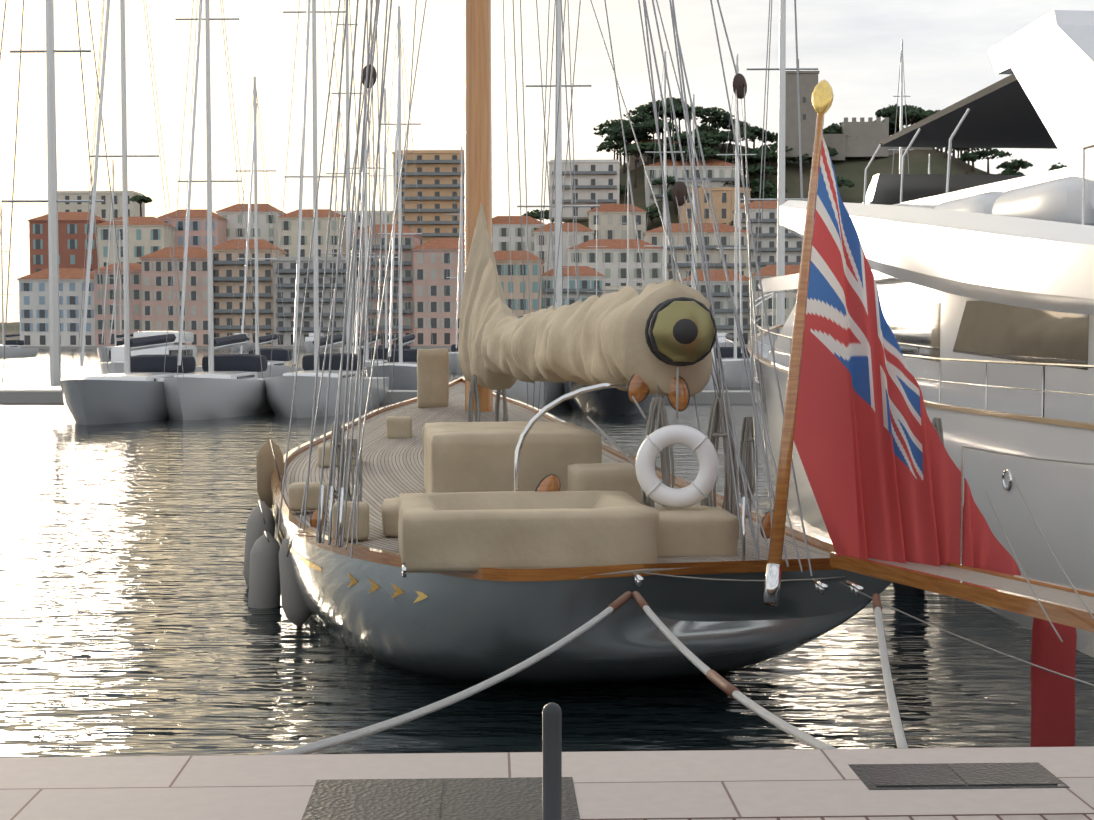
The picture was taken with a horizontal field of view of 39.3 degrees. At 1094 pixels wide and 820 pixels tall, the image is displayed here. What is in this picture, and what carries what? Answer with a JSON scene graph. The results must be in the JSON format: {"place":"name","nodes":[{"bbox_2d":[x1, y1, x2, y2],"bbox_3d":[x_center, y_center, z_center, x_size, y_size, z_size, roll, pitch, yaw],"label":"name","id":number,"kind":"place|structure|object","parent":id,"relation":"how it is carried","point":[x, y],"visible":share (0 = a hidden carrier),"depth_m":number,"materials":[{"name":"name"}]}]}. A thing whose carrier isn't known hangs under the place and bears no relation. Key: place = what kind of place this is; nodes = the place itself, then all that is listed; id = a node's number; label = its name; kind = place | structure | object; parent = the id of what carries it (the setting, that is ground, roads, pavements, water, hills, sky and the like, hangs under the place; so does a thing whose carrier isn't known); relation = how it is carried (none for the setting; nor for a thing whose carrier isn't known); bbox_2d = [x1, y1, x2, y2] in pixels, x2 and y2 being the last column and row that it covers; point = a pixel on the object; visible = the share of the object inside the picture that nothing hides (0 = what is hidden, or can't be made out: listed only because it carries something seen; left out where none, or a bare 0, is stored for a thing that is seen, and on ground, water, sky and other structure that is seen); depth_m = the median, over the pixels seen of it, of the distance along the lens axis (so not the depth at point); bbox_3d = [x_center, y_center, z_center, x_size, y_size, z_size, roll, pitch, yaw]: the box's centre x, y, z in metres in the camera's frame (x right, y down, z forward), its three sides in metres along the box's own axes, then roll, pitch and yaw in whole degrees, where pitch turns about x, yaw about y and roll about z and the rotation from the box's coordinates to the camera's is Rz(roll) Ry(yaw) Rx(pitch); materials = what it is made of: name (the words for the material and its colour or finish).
{"place":"outdoors","nodes":[
{"label":"outdoors","id":0,"kind":"place"},
{"bbox_2d":[0,143,996,344],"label":"hill","id":1,"kind":"structure","parent":0,"point":[853,170],"depth_m":455.62,"materials":[{"name":"green plant"}]},
{"bbox_2d":[17,59,932,348],"bbox_3d":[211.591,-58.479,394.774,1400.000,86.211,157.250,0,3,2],"label":"town buildings","id":2,"kind":"structure","parent":1,"relation":"on","point":[433,179],"depth_m":363.24,"materials":[{"name":"concrete"}]},
{"bbox_2d":[128,97,1068,228],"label":"pine trees","id":3,"kind":"object","parent":1,"relation":"on","point":[643,122],"visible":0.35,"depth_m":457.33,"materials":[{"name":"green plant"}]},
{"bbox_2d":[310,374,772,538],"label":"wooden pulley blocks","id":4,"kind":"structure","parent":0,"point":[638,389],"depth_m":14.68,"materials":[{"name":"brown wood"}]},
{"bbox_2d":[0,349,1093,756],"bbox_3d":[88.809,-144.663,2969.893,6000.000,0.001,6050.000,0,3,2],"label":"water","id":5,"kind":"structure","parent":0,"point":[132,623],"depth_m":15.88,"materials":[{"name":"black liquid"}]},
{"bbox_2d":[0,390,756,403],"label":"harbour pontoon","id":6,"kind":"object","parent":5,"relation":"on","point":[56,396],"depth_m":74.23,"materials":[{"name":"grey concrete"}]},
{"bbox_2d":[0,0,930,424],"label":"moored sailboats","id":7,"kind":"object","parent":5,"relation":"on","point":[146,376],"visible":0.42,"depth_m":65.25,"materials":[{"name":"white"}]},
{"bbox_2d":[273,502,891,685],"bbox_3d":[-0.481,2.415,29.201,8.188,5.045,32.442,0,3,2],"label":"boat hull","id":8,"kind":"object","parent":5,"relation":"on","point":[465,630],"visible":0.48,"depth_m":13.72,"materials":[{"name":"grey paint"}]},
{"bbox_2d":[243,439,310,626],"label":"boat fenders","id":9,"kind":"object","parent":8,"relation":"hanging from","point":[269,577],"visible":0.71,"depth_m":18.74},
{"bbox_2d":[272,502,427,602],"bbox_3d":[-0.845,0.704,28.291,7.516,0.728,29.539,0,3,2],"label":"hull decorative stripe","id":10,"kind":"object","parent":8,"relation":"attached to","point":[399,591],"visible":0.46,"depth_m":14.54,"materials":[{"name":"gold metal"}]},
{"bbox_2d":[277,0,812,575],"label":"rigging","id":11,"kind":"object","parent":8,"relation":"attached to","point":[371,34],"visible":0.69,"depth_m":16.08,"materials":[{"name":"grey metal"}]},
{"bbox_2d":[362,64,746,205],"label":"cambria runner blocks","id":12,"kind":"structure","parent":11,"relation":"attached to","point":[679,190],"depth_m":18.46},
{"bbox_2d":[329,367,943,518],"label":"rope coils","id":13,"kind":"object","parent":11,"relation":"hanging from","point":[716,418],"visible":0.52,"depth_m":14.63,"materials":[{"name":"grey fabric"}]},
{"bbox_2d":[279,381,829,576],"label":"boat deck","id":14,"kind":"structure","parent":8,"relation":"on","point":[392,467],"depth_m":23.97,"materials":[{"name":"brown wood"}]},
{"bbox_2d":[464,0,492,411],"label":"mast","id":15,"kind":"object","parent":14,"relation":"on","point":[478,141],"visible":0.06,"depth_m":35.90,"materials":[{"name":"brown wood"}]},
{"bbox_2d":[458,203,712,396],"bbox_3d":[-0.240,-2.197,25.544,4.380,4.250,22.014,0,3,2],"label":"sail cover","id":16,"kind":"object","parent":15,"relation":"attached to","point":[593,340],"visible":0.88,"depth_m":19.96,"materials":[{"name":"beige fabric"}]},
{"bbox_2d":[645,297,716,365],"bbox_3d":[1.262,-0.742,14.534,0.674,0.653,0.649,0,3,2],"label":"boom end cap","id":17,"kind":"object","parent":15,"relation":"attached to","point":[680,331],"visible":1,"depth_m":14.26,"materials":[{"name":"gold metal"}]},
{"bbox_2d":[288,348,738,572],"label":"cambria canvas covers","id":18,"kind":"object","parent":14,"relation":"on","point":[470,510],"visible":0.79,"depth_m":14.50,"materials":[{"name":"beige fabric"}]},
{"bbox_2d":[318,382,863,595],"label":"metal deck fittings","id":19,"kind":"object","parent":14,"relation":"on","point":[855,588],"visible":0.73,"depth_m":14.78,"materials":[{"name":"silver metal"}]},
{"bbox_2d":[271,376,841,580],"bbox_3d":[-0.482,0.291,29.092,8.227,0.962,32.449,0,3,2],"label":"wooden rail","id":20,"kind":"object","parent":8,"relation":"on","point":[290,521],"visible":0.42,"depth_m":13.44,"materials":[{"name":"brown wood"}]},
{"bbox_2d":[265,475,1093,754],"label":"mooring ropes","id":21,"kind":"object","parent":8,"relation":"attached to","point":[724,685],"visible":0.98,"depth_m":9.03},
{"bbox_2d":[830,446,1093,631],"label":"gangway","id":22,"kind":"object","parent":8,"relation":"attached to","point":[1062,604],"visible":0.9,"depth_m":11.36,"materials":[{"name":"brown wood"}]},
{"bbox_2d":[747,10,1093,657],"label":"motor yacht","id":23,"kind":"object","parent":5,"relation":"on","point":[985,285],"visible":0.65,"depth_m":18.15,"materials":[{"name":"white plastic"}]},
{"bbox_2d":[0,746,1093,819],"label":"quay ground","id":24,"kind":"structure","parent":0,"point":[802,784],"depth_m":6.13,"materials":[{"name":"stone"}]},
{"bbox_2d":[542,703,561,819],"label":"quay post","id":25,"kind":"object","parent":24,"relation":"on","point":[551,761],"visible":1,"depth_m":4.73,"materials":[{"name":"grey metal"}]},
{"bbox_2d":[301,762,1069,819],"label":"pavement grates","id":26,"kind":"object","parent":24,"relation":"on","point":[519,798],"visible":1,"depth_m":6.03,"materials":[{"name":"grey metal"}]},
{"bbox_2d":[0,0,1093,321],"label":"sky","id":27,"kind":"structure","parent":0,"point":[854,45],"materials":[{"name":"white"}]},
{"bbox_2d":[635,425,718,507],"bbox_3d":[1.196,0.518,14.102,0.766,0.769,0.269,0,3,2],"label":"life buoy","id":28,"kind":"object","parent":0,"point":[699,488],"visible":1,"depth_m":14.03,"materials":[{"name":"white plastic"}]},
{"bbox_2d":[762,79,833,605],"bbox_3d":[2.043,-0.666,12.392,0.750,4.253,1.766,0,3,2],"label":"cambria ensign staff","id":29,"kind":"object","parent":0,"point":[822,97],"visible":1,"depth_m":12.23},
{"bbox_2d":[794,136,1076,746],"bbox_3d":[2.992,0.264,12.335,2.148,5.257,1.507,0,3,2],"label":"flag","id":30,"kind":"object","parent":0,"point":[883,472],"visible":0.77,"depth_m":12.70,"materials":[{"name":"red fabric"}]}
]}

